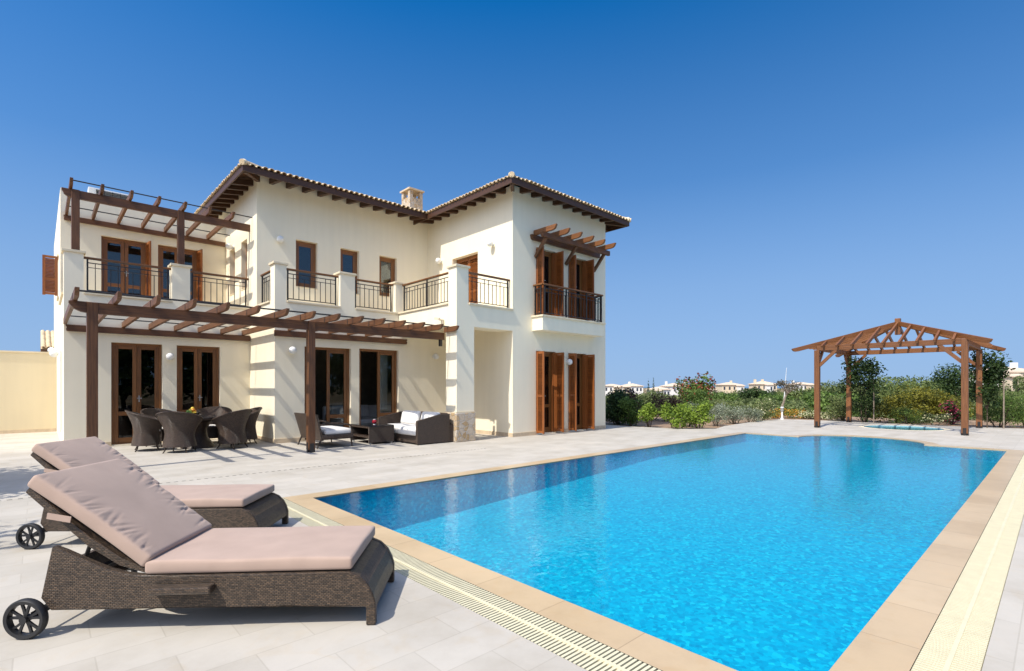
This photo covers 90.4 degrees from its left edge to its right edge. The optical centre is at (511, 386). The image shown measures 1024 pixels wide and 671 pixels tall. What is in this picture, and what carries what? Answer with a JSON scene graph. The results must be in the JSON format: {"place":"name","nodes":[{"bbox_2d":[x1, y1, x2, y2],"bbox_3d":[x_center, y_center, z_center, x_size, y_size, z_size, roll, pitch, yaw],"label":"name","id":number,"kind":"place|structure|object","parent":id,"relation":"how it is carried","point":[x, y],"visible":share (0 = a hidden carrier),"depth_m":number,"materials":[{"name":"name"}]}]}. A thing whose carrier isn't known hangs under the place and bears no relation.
{"place":"outdoors","nodes":[
{"label":"outdoors","id":0,"kind":"place"},
{"bbox_2d":[10,448,484,499],"bbox_3d":[-3.853,1.448,8.880,8.850,0.002,0.015,0,0,-43],"label":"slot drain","id":1,"kind":"object","parent":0,"point":[261,472],"visible":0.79,"depth_m":8.55,"materials":[{"name":"grey metal"}]},
{"bbox_2d":[0,419,1023,670],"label":"deck","id":2,"kind":"structure","parent":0,"point":[418,627],"depth_m":3.32,"materials":[{"name":"tile"}]},
{"bbox_2d":[0,350,55,433],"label":"boundary wall","id":3,"kind":"structure","parent":2,"relation":"on","point":[27,391],"depth_m":15.93,"materials":[{"name":"paint"}]},
{"bbox_2d":[125,410,161,451],"bbox_3d":[-8.307,0.993,11.508,0.722,0.928,0.912,0,0,-37],"label":"tub chair","id":4,"kind":"object","parent":2,"relation":"on","point":[146,430],"visible":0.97,"depth_m":11.27,"materials":[{"name":"brown wicker"}]},
{"bbox_2d":[16,436,288,549],"bbox_3d":[-3.386,0.983,4.973,2.087,0.933,0.856,0,0,-3],"label":"sun lounger","id":5,"kind":"object","parent":2,"relation":"on","point":[240,506],"visible":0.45,"depth_m":4.73,"materials":[{"name":"beige fabric"}]},
{"bbox_2d":[140,408,170,446],"bbox_3d":[-8.554,0.993,12.392,0.722,0.928,0.912,0,0,14],"label":"tub chair","id":6,"kind":"object","parent":2,"relation":"on","point":[152,412],"visible":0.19,"depth_m":12.38,"materials":[{"name":"brown wicker"}]},
{"bbox_2d":[155,411,202,452],"bbox_3d":[-7.339,0.993,11.202,0.912,0.928,0.722,0,0,-9],"label":"tub chair","id":7,"kind":"object","parent":2,"relation":"on","point":[179,428],"visible":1,"depth_m":11.01,"materials":[{"name":"brown wicker"}]},
{"bbox_2d":[3,459,394,639],"bbox_3d":[-1.893,0.983,3.372,2.087,0.933,0.856,0,0,-4],"label":"sun lounger","id":8,"kind":"object","parent":2,"relation":"on","point":[122,519],"visible":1,"depth_m":3.05,"materials":[{"name":"brown wicker"}]},
{"bbox_2d":[180,415,219,448],"bbox_3d":[-7.484,1.081,12.131,1.440,0.737,1.440,0,0,-43],"label":"dining table","id":9,"kind":"object","parent":2,"relation":"on","point":[202,438],"visible":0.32,"depth_m":11.99,"materials":[{"name":"brown wicker"}]},
{"bbox_2d":[186,407,199,414],"bbox_3d":[-7.519,0.597,11.934,0.380,0.230,0.380,0,0,-43],"label":"fruit bowl","id":10,"kind":"object","parent":9,"relation":"on","point":[192,410],"visible":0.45,"depth_m":11.91,"materials":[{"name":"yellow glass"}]},
{"bbox_2d":[196,406,231,438],"bbox_3d":[-7.756,0.993,13.191,0.912,0.928,0.722,0,0,-14],"label":"tub chair","id":11,"kind":"object","parent":2,"relation":"on","point":[212,430],"visible":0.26,"depth_m":13.34,"materials":[{"name":"brown wicker"}]},
{"bbox_2d":[211,409,252,448],"bbox_3d":[-6.536,0.993,11.977,0.722,0.928,0.912,0,0,9],"label":"tub chair","id":12,"kind":"object","parent":2,"relation":"on","point":[230,426],"visible":1,"depth_m":11.73,"materials":[{"name":"brown wicker"}]},
{"bbox_2d":[237,407,261,444],"bbox_3d":[-6.730,0.993,12.889,0.912,0.928,0.722,0,0,45],"label":"tub chair","id":13,"kind":"object","parent":2,"relation":"on","point":[250,430],"visible":0.55,"depth_m":12.71,"materials":[{"name":"brown wicker"}]},
{"bbox_2d":[63,287,458,452],"bbox_3d":[-5.758,-0.068,12.463,7.820,3.036,5.095,0,0,-43],"label":"terrace pergola","id":14,"kind":"object","parent":2,"relation":"on","point":[98,313],"visible":0.99,"depth_m":11.11,"materials":[{"name":"brown wood"}]},
{"bbox_2d":[294,413,352,448],"bbox_3d":[-4.610,1.053,12.455,0.950,0.806,1.340,0,0,-43],"label":"wicker armchair","id":15,"kind":"object","parent":2,"relation":"on","point":[323,432],"visible":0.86,"depth_m":12.14,"materials":[{"name":"brown wicker"}]},
{"bbox_2d":[42,159,630,445],"bbox_3d":[-6.747,-3.055,18.296,14.894,9.110,16.014,0,0,-43],"label":"villa","id":16,"kind":"object","parent":2,"relation":"on","point":[520,351],"visible":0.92,"depth_m":14.85,"materials":[{"name":"beige paint"}]},
{"bbox_2d":[87,187,127,199],"bbox_3d":[-12.194,-5.510,15.398,0.990,0.720,0.440,0,0,-43],"label":"air conditioner","id":17,"kind":"object","parent":16,"relation":"on","point":[108,193],"visible":0.24,"depth_m":15.26,"materials":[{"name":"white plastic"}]},
{"bbox_2d":[101,236,145,294],"bbox_3d":[-11.131,-3.170,14.615,1.060,2.080,0.115,0,0,-43],"label":"door","id":18,"kind":"structure","parent":16,"relation":"in","point":[104,240],"depth_m":14.57,"materials":[{"name":"brown wood"}]},
{"bbox_2d":[111,342,161,444],"bbox_3d":[-9.398,0.175,12.744,1.030,2.490,0.115,0,0,-43],"label":"door","id":19,"kind":"structure","parent":16,"relation":"in","point":[136,369],"depth_m":12.68,"materials":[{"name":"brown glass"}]},
{"bbox_2d":[61,177,251,264],"bbox_3d":[-9.581,-3.962,13.844,4.061,1.565,2.965,0,0,-43],"label":"balcony pergola","id":20,"kind":"object","parent":16,"relation":"on","point":[180,215],"visible":0.94,"depth_m":13.26,"materials":[{"name":"brown wood"}]},
{"bbox_2d":[158,245,196,298],"bbox_3d":[-10.179,-3.170,15.500,1.040,2.080,0.115,0,0,-43],"label":"door","id":21,"kind":"structure","parent":16,"relation":"in","point":[161,248],"depth_m":15.38,"materials":[{"name":"brown wood"}]},
{"bbox_2d":[177,345,218,438],"bbox_3d":[-8.428,0.175,13.646,1.000,2.490,0.115,0,0,-43],"label":"door","id":22,"kind":"structure","parent":16,"relation":"in","point":[197,367],"depth_m":13.63,"materials":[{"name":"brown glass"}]},
{"bbox_2d":[241,243,246,290],"bbox_3d":[-7.739,-3.539,14.891,0.215,1.422,0.570,0,0,-43],"label":"window","id":23,"kind":"structure","parent":16,"relation":"in","point":[246,243],"depth_m":15.09,"materials":[{"name":"brown glass"}]},
{"bbox_2d":[296,241,315,288],"bbox_3d":[-6.070,-3.564,14.965,0.630,1.372,0.215,0,0,-43],"label":"window","id":24,"kind":"structure","parent":16,"relation":"in","point":[312,247],"depth_m":15.12,"materials":[{"name":"brown wood"}]},
{"bbox_2d":[305,347,348,439],"bbox_3d":[-5.096,0.180,13.962,1.290,2.480,0.090,0,0,-43],"label":"door","id":25,"kind":"structure","parent":16,"relation":"in","point":[345,352],"depth_m":14.20,"materials":[{"name":"brown wood"}]},
{"bbox_2d":[341,249,358,294],"bbox_3d":[-5.096,-3.564,15.870,0.610,1.372,0.215,0,0,-43],"label":"window","id":26,"kind":"structure","parent":16,"relation":"in","point":[351,253],"depth_m":16.03,"materials":[{"name":"brown wood"}]},
{"bbox_2d":[322,405,384,426],"bbox_3d":[-4.955,0.979,16.490,2.000,0.742,1.100,0,0,-43],"label":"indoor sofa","id":27,"kind":"object","parent":16,"relation":"on","point":[368,413],"visible":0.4,"depth_m":16.28,"materials":[{"name":"grey fabric"}]},
{"bbox_2d":[359,349,396,422],"bbox_3d":[-4.160,0.170,15.194,1.260,2.500,0.620,0,0,-43],"label":"door","id":28,"kind":"structure","parent":16,"relation":"in","point":[393,354],"depth_m":15.14,"materials":[{"name":"brown wood"}]},
{"bbox_2d":[379,256,394,296],"bbox_3d":[-4.126,-3.589,16.773,0.640,1.322,0.215,0,0,-43],"label":"window","id":29,"kind":"structure","parent":16,"relation":"in","point":[389,263],"depth_m":16.88,"materials":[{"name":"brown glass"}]},
{"bbox_2d":[457,254,477,303],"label":"door","id":30,"kind":"structure","parent":16,"relation":"in","point":[472,285],"depth_m":16.22,"materials":[{"name":"brown wood"}]},
{"bbox_2d":[536,251,551,314],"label":"door","id":31,"kind":"structure","parent":16,"relation":"in","point":[547,255],"depth_m":15.80,"materials":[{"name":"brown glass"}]},
{"bbox_2d":[536,351,552,431],"bbox_3d":[0.927,0.175,15.627,0.880,2.490,0.115,0,0,-43],"label":"door","id":32,"kind":"structure","parent":16,"relation":"in","point":[548,355],"depth_m":15.83,"materials":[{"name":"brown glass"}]},
{"bbox_2d":[530,224,615,271],"bbox_3d":[2.025,-4.230,15.812,3.260,0.811,0.920,0,0,-43],"label":"window canopy","id":33,"kind":"object","parent":16,"relation":"attached to","point":[568,242],"visible":0.98,"depth_m":15.72,"materials":[{"name":"brown wood"}]},
{"bbox_2d":[568,259,581,319],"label":"door","id":34,"kind":"structure","parent":16,"relation":"in","point":[578,262],"depth_m":16.82,"materials":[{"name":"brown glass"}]},
{"bbox_2d":[568,353,582,429],"bbox_3d":[2.015,0.175,16.638,0.910,2.490,0.115,0,0,-43],"label":"door","id":35,"kind":"structure","parent":16,"relation":"in","point":[579,356],"depth_m":16.82,"materials":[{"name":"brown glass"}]},
{"bbox_2d":[351,423,393,444],"bbox_3d":[-3.617,1.216,13.186,0.710,0.467,1.010,0,0,-43],"label":"coffee table","id":36,"kind":"object","parent":2,"relation":"on","point":[376,432],"visible":0.83,"depth_m":12.91,"materials":[{"name":"brown wicker"}]},
{"bbox_2d":[377,410,452,444],"bbox_3d":[-2.608,1.048,13.599,1.100,0.765,2.030,0,0,-43],"label":"wicker sofa","id":37,"kind":"object","parent":2,"relation":"on","point":[421,427],"visible":0.93,"depth_m":13.03,"materials":[{"name":"brown wicker"}]},
{"bbox_2d":[283,498,661,670],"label":"overflow grating","id":38,"kind":"object","parent":2,"relation":"on","point":[585,652],"visible":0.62,"depth_m":3.21,"materials":[{"name":"beige plastic"}]},
{"bbox_2d":[283,432,1023,670],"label":"pool coping","id":39,"kind":"object","parent":2,"relation":"on","point":[893,634],"visible":0.97,"depth_m":3.65,"materials":[{"name":"stone"}]},
{"bbox_2d":[317,434,1004,670],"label":"pool basin","id":40,"kind":"object","parent":2,"relation":"in","point":[759,568],"visible":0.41,"depth_m":6.82,"materials":[{"name":"blue liquid"}]},
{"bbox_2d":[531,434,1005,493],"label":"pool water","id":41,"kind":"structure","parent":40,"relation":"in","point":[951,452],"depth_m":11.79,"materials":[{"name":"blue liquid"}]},
{"bbox_2d":[873,379,873,422],"bbox_3d":[14.377,0.625,20.223,0.041,1.850,0.041,0,0,25],"label":"stake","id":42,"kind":"object","parent":2,"relation":"on","point":[873,404],"visible":0.65,"depth_m":20.21,"materials":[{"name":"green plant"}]},
{"bbox_2d":[791,318,1005,435],"bbox_3d":[13.526,-0.465,17.834,5.245,3.830,5.186,0,0,-43],"label":"garden pergola","id":43,"kind":"object","parent":2,"relation":"on","point":[844,345],"visible":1,"depth_m":17.67,"materials":[{"name":"brown wood"}]},
{"bbox_2d":[834,356,889,421],"bbox_3d":[14.171,0.239,20.448,1.911,3.022,1.646,0,0,-5],"label":"tree","id":44,"kind":"object","parent":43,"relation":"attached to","point":[867,369],"visible":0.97,"depth_m":20.31,"materials":[{"name":"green plant"}]},
{"bbox_2d":[969,347,1015,427],"bbox_3d":[16.704,0.154,17.837,1.218,3.192,1.406,0,0,-43],"label":"tree","id":45,"kind":"object","parent":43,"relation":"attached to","point":[994,372],"visible":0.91,"depth_m":17.67,"materials":[{"name":"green plant"}]},
{"bbox_2d":[859,425,949,430],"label":"spa pool","id":46,"kind":"structure","parent":2,"relation":"in","point":[902,427],"depth_m":17.94,"materials":[{"name":"liquid"}]},
{"bbox_2d":[910,454,1023,670],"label":"overflow grating","id":47,"kind":"object","parent":2,"relation":"on","point":[958,637],"visible":0.95,"depth_m":3.49,"materials":[{"name":"beige plastic"}]},
{"bbox_2d":[1003,378,1004,428],"bbox_3d":[16.925,0.625,17.513,0.041,1.850,0.041,0,0,25],"label":"stake","id":48,"kind":"object","parent":2,"relation":"on","point":[1004,403],"visible":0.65,"depth_m":17.50,"materials":[{"name":"grey"}]},
{"bbox_2d":[0,0,1023,386],"label":"sky","id":49,"kind":"structure","parent":0,"point":[787,175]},
{"bbox_2d":[605,415,1023,428],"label":"planting bed","id":50,"kind":"object","parent":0,"point":[659,423],"depth_m":20.49,"materials":[{"name":"green plant"}]},
{"bbox_2d":[605,386,629,424],"bbox_3d":[4.020,0.794,19.968,1.314,1.635,1.597,0,0,21],"label":"shrub","id":51,"kind":"object","parent":50,"relation":"on","point":[613,411],"visible":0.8,"depth_m":19.66,"materials":[{"name":"green plant"}]},
{"bbox_2d":[608,386,641,412],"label":"shrub","id":52,"kind":"object","parent":50,"relation":"on","point":[634,396],"visible":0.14,"depth_m":21.63,"materials":[{"name":"green plant"}]},
{"bbox_2d":[617,396,643,425],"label":"shrub","id":53,"kind":"object","parent":50,"relation":"on","point":[628,404],"visible":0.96,"depth_m":19.07,"materials":[{"name":"green plant"}]},
{"bbox_2d":[636,402,658,426],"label":"shrub","id":54,"kind":"object","parent":50,"relation":"on","point":[647,412],"visible":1,"depth_m":18.23,"materials":[{"name":"green plant"}]},
{"bbox_2d":[638,388,674,419],"bbox_3d":[6.220,0.848,22.862,2.037,1.544,1.507,0,0,-17],"label":"shrub","id":55,"kind":"object","parent":50,"relation":"on","point":[650,398],"visible":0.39,"depth_m":22.69,"materials":[{"name":"green plant"}]},
{"bbox_2d":[650,393,684,421],"bbox_3d":[6.692,0.929,21.819,1.624,1.366,1.816,0,0,32],"label":"shrub","id":56,"kind":"object","parent":50,"relation":"on","point":[673,401],"visible":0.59,"depth_m":21.60,"materials":[{"name":"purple plant"}]},
{"bbox_2d":[659,402,693,428],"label":"shrub","id":57,"kind":"object","parent":50,"relation":"on","point":[678,418],"visible":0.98,"depth_m":17.50,"materials":[{"name":"green plant"}]},
{"bbox_2d":[673,401,699,426],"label":"shrub","id":58,"kind":"object","parent":50,"relation":"on","point":[689,425],"visible":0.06,"depth_m":18.84,"materials":[{"name":"green plant"}]},
{"bbox_2d":[673,385,711,411],"bbox_3d":[7.791,0.778,21.998,1.879,1.674,1.555,0,0,-1],"label":"shrub","id":59,"kind":"object","parent":50,"relation":"on","point":[700,395],"visible":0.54,"depth_m":21.80,"materials":[{"name":"green plant"}]},
{"bbox_2d":[672,371,715,400],"bbox_3d":[9.304,0.426,25.856,2.464,2.385,2.014,0,0,-43],"label":"oleander","id":60,"kind":"object","parent":50,"relation":"on","point":[692,384],"visible":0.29,"depth_m":25.64,"materials":[{"name":"green plant"}]},
{"bbox_2d":[682,400,714,428],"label":"shrub","id":61,"kind":"object","parent":50,"relation":"on","point":[694,417],"visible":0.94,"depth_m":17.54,"materials":[{"name":"green plant"}]},
{"bbox_2d":[707,402,729,425],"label":"silver bush","id":62,"kind":"object","parent":50,"relation":"on","point":[719,408],"visible":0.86,"depth_m":19.07,"materials":[{"name":"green plant"}]},
{"bbox_2d":[709,399,738,419],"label":"silver bush","id":63,"kind":"object","parent":50,"relation":"on","point":[718,402],"visible":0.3,"depth_m":22.82,"materials":[{"name":"green plant"}]},
{"bbox_2d":[722,406,746,423],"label":"silver bush","id":64,"kind":"object","parent":50,"relation":"on","point":[733,413],"visible":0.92,"depth_m":20.23,"materials":[{"name":"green plant"}]},
{"bbox_2d":[739,405,763,421],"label":"silver bush","id":65,"kind":"object","parent":50,"relation":"on","point":[754,415],"visible":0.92,"depth_m":20.75,"materials":[{"name":"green plant"}]},
{"bbox_2d":[751,397,778,420],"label":"bush","id":66,"kind":"object","parent":50,"relation":"on","point":[770,414],"visible":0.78,"depth_m":21.88,"materials":[{"name":"green plant"}]},
{"bbox_2d":[766,408,796,417],"bbox_3d":[12.352,1.312,23.705,1.695,0.590,1.210,0,0,-7],"label":"flower patch","id":67,"kind":"object","parent":50,"relation":"on","point":[784,413],"visible":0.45,"depth_m":23.53,"materials":[{"name":"orange plant"}]},
{"bbox_2d":[776,408,806,418],"bbox_3d":[13.226,1.315,24.012,1.578,0.581,1.414,0,0,-7],"label":"flower patch","id":68,"kind":"object","parent":50,"relation":"on","point":[792,410],"visible":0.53,"depth_m":23.77,"materials":[{"name":"yellow plant"}]},
{"bbox_2d":[791,411,813,418],"bbox_3d":[13.653,1.355,23.652,1.146,0.498,1.571,0,0,11],"label":"flower patch","id":69,"kind":"object","parent":50,"relation":"on","point":[807,416],"visible":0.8,"depth_m":23.28,"materials":[{"name":"yellow plant"}]},
{"bbox_2d":[798,410,833,418],"bbox_3d":[13.903,1.335,23.148,1.112,0.542,1.554,0,0,-21],"label":"flower patch","id":70,"kind":"object","parent":50,"relation":"on","point":[821,413],"visible":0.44,"depth_m":23.02,"materials":[{"name":"white plant"}]},
{"bbox_2d":[820,412,845,420],"bbox_3d":[14.217,1.365,22.551,1.516,0.486,1.465,0,0,-43],"label":"flower patch","id":71,"kind":"object","parent":50,"relation":"on","point":[831,417],"visible":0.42,"depth_m":22.19,"materials":[{"name":"white plant"}]},
{"bbox_2d":[825,394,854,420],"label":"hedge shrub","id":72,"kind":"object","parent":50,"relation":"on","point":[837,407],"visible":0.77,"depth_m":21.86,"materials":[{"name":"green plant"}]},
{"bbox_2d":[845,390,883,421],"bbox_3d":[14.437,0.853,20.712,1.310,1.524,1.470,0,0,0],"label":"hedge shrub","id":73,"kind":"object","parent":50,"relation":"on","point":[867,402],"visible":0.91,"depth_m":20.55,"materials":[{"name":"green plant"}]},
{"bbox_2d":[862,393,933,422],"bbox_3d":[15.762,0.943,20.915,2.423,1.340,2.104,0,0,-7],"label":"hedge shrub","id":74,"kind":"object","parent":50,"relation":"on","point":[889,405],"visible":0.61,"depth_m":20.80,"materials":[{"name":"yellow plant"}]},
{"bbox_2d":[887,407,925,424],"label":"hedge shrub","id":75,"kind":"object","parent":50,"relation":"on","point":[911,417],"visible":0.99,"depth_m":19.49,"materials":[{"name":"green plant"}]},
{"bbox_2d":[881,384,975,421],"bbox_3d":[17.583,0.765,21.708,3.362,1.706,3.471,0,0,8],"label":"hedge shrub","id":76,"kind":"object","parent":50,"relation":"on","point":[922,398],"visible":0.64,"depth_m":21.08,"materials":[{"name":"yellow plant"}]},
{"bbox_2d":[919,413,952,425],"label":"flowering shrub","id":77,"kind":"object","parent":50,"relation":"on","point":[931,418],"visible":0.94,"depth_m":19.27,"materials":[{"name":"white plant"}]},
{"bbox_2d":[940,399,960,424],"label":"flowering shrub","id":78,"kind":"object","parent":50,"relation":"on","point":[954,412],"visible":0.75,"depth_m":19.80,"materials":[{"name":"pink plant"}]},
{"bbox_2d":[971,389,1023,427],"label":"hedge shrub","id":79,"kind":"object","parent":50,"relation":"on","point":[992,413],"visible":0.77,"depth_m":18.34,"materials":[{"name":"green plant"}]},
{"bbox_2d":[1002,394,1023,425],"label":"hedge shrub","id":80,"kind":"object","parent":50,"relation":"on","point":[1020,409],"visible":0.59,"depth_m":18.47,"materials":[{"name":"green plant"}]},
{"bbox_2d":[643,388,986,420],"bbox_3d":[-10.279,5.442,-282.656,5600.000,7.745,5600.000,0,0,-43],"label":"ground","id":81,"kind":"structure","parent":0,"point":[644,390],"depth_m":1143.20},
{"bbox_2d":[40,330,53,351],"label":"outbuilding","id":82,"kind":"structure","parent":81,"relation":"on","point":[47,340],"depth_m":20.03,"materials":[{"name":"beige paint"}]},
{"bbox_2d":[605,384,620,395],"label":"house","id":83,"kind":"structure","parent":81,"relation":"on","point":[608,387],"depth_m":250.00,"materials":[{"name":"paint"}]},
{"bbox_2d":[621,382,642,393],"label":"house","id":84,"kind":"structure","parent":81,"relation":"on","point":[637,388],"depth_m":245.00,"materials":[{"name":"paint"}]},
{"bbox_2d":[637,392,666,402],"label":"scrub tree","id":85,"kind":"object","parent":81,"relation":"on","point":[643,395],"visible":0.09,"depth_m":50.66,"materials":[{"name":"green plant"}]},
{"bbox_2d":[645,387,671,395],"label":"house","id":86,"kind":"structure","parent":81,"relation":"on","point":[667,391],"depth_m":215.00,"materials":[{"name":"paint"}]},
{"bbox_2d":[659,381,685,395],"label":"house","id":87,"kind":"structure","parent":81,"relation":"on","point":[668,386],"depth_m":240.00,"materials":[{"name":"paint"}]},
{"bbox_2d":[708,390,741,403],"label":"scrub tree","id":88,"kind":"object","parent":81,"relation":"on","point":[722,395],"visible":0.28,"depth_m":47.03,"materials":[{"name":"green plant"}]},
{"bbox_2d":[715,381,744,394],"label":"house","id":89,"kind":"structure","parent":81,"relation":"on","point":[730,386],"depth_m":250.00,"materials":[{"name":"paint"}]},
{"bbox_2d":[717,390,744,396],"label":"scrub tree","id":90,"kind":"object","parent":81,"relation":"on","point":[735,392],"visible":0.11,"depth_m":57.79,"materials":[{"name":"green plant"}]},
{"bbox_2d":[738,387,765,400],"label":"scrub tree","id":91,"kind":"object","parent":81,"relation":"on","point":[753,392],"visible":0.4,"depth_m":49.51,"materials":[{"name":"green plant"}]},
{"bbox_2d":[749,379,776,391],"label":"house","id":92,"kind":"structure","parent":81,"relation":"on","point":[762,384],"depth_m":240.00,"materials":[{"name":"paint"}]},
{"bbox_2d":[762,389,777,395],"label":"scrub tree","id":93,"kind":"object","parent":81,"relation":"on","point":[768,391],"visible":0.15,"depth_m":61.67,"materials":[{"name":"green plant"}]},
{"bbox_2d":[755,393,795,407],"bbox_3d":[20.636,1.666,40.117,3.652,2.239,3.263,0,0,3],"label":"scrub tree","id":94,"kind":"object","parent":81,"relation":"on","point":[779,398],"visible":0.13,"depth_m":39.63,"materials":[{"name":"green plant"}]},
{"bbox_2d":[773,379,801,406],"bbox_3d":[14.638,0.938,26.908,1.494,2.622,1.466,0,0,-43],"label":"tree","id":95,"kind":"object","parent":81,"relation":"on","point":[784,385],"visible":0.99,"depth_m":26.90,"materials":[{"name":"grey plant"}]},
{"bbox_2d":[769,398,811,409],"bbox_3d":[20.718,1.720,36.367,5.230,1.796,4.250,0,0,-43],"label":"scrub tree","id":96,"kind":"object","parent":81,"relation":"on","point":[798,401],"visible":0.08,"depth_m":35.85,"materials":[{"name":"green plant"}]},
{"bbox_2d":[774,387,822,399],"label":"scrub tree","id":97,"kind":"object","parent":81,"relation":"on","point":[799,392],"visible":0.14,"depth_m":45.95,"materials":[{"name":"green plant"}]},
{"bbox_2d":[787,380,813,390],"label":"house","id":98,"kind":"structure","parent":81,"relation":"on","point":[804,385],"depth_m":249.96,"materials":[{"name":"paint"}]},
{"bbox_2d":[605,394,1019,421],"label":"scrub","id":99,"kind":"object","parent":81,"relation":"on","point":[750,402],"visible":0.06,"depth_m":31.95,"materials":[{"name":"green plant"}]},
{"bbox_2d":[799,390,859,415],"bbox_3d":[19.897,1.340,32.144,3.706,2.220,3.324,0,0,-6],"label":"scrub tree","id":100,"kind":"object","parent":81,"relation":"on","point":[824,401],"visible":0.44,"depth_m":31.37,"materials":[{"name":"green plant"}]},
{"bbox_2d":[811,380,859,393],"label":"scrub tree","id":101,"kind":"object","parent":81,"relation":"on","point":[831,389],"visible":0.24,"depth_m":49.37,"materials":[{"name":"green plant"}]},
{"bbox_2d":[834,378,887,408],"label":"scrub tree","id":102,"kind":"object","parent":81,"relation":"on","point":[861,389],"visible":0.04,"depth_m":48.61,"materials":[{"name":"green plant"}]},
{"bbox_2d":[852,375,941,403],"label":"scrub tree","id":103,"kind":"object","parent":81,"relation":"on","point":[893,387],"visible":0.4,"depth_m":42.98,"materials":[{"name":"green plant"}]},
{"bbox_2d":[884,376,935,404],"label":"scrub tree","id":104,"kind":"object","parent":81,"relation":"on","point":[919,381],"visible":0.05,"depth_m":51.56,"materials":[{"name":"green plant"}]},
{"bbox_2d":[920,363,975,398],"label":"scrub tree","id":105,"kind":"object","parent":81,"relation":"on","point":[952,380],"visible":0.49,"depth_m":45.26,"materials":[{"name":"green plant"}]},
{"bbox_2d":[970,363,1023,390],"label":"house","id":106,"kind":"structure","parent":81,"relation":"on","point":[1017,371],"depth_m":104.55,"materials":[{"name":"paint"}]},
{"bbox_2d":[985,381,1023,421],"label":"hedge shrub","id":107,"kind":"object","parent":81,"relation":"on","point":[1011,392],"visible":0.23,"depth_m":22.12,"materials":[{"name":"green plant"}]},
{"bbox_2d":[1010,375,1023,391],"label":"scrub tree","id":108,"kind":"object","parent":81,"relation":"on","point":[1017,381],"visible":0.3,"depth_m":48.20,"materials":[{"name":"green plant"}]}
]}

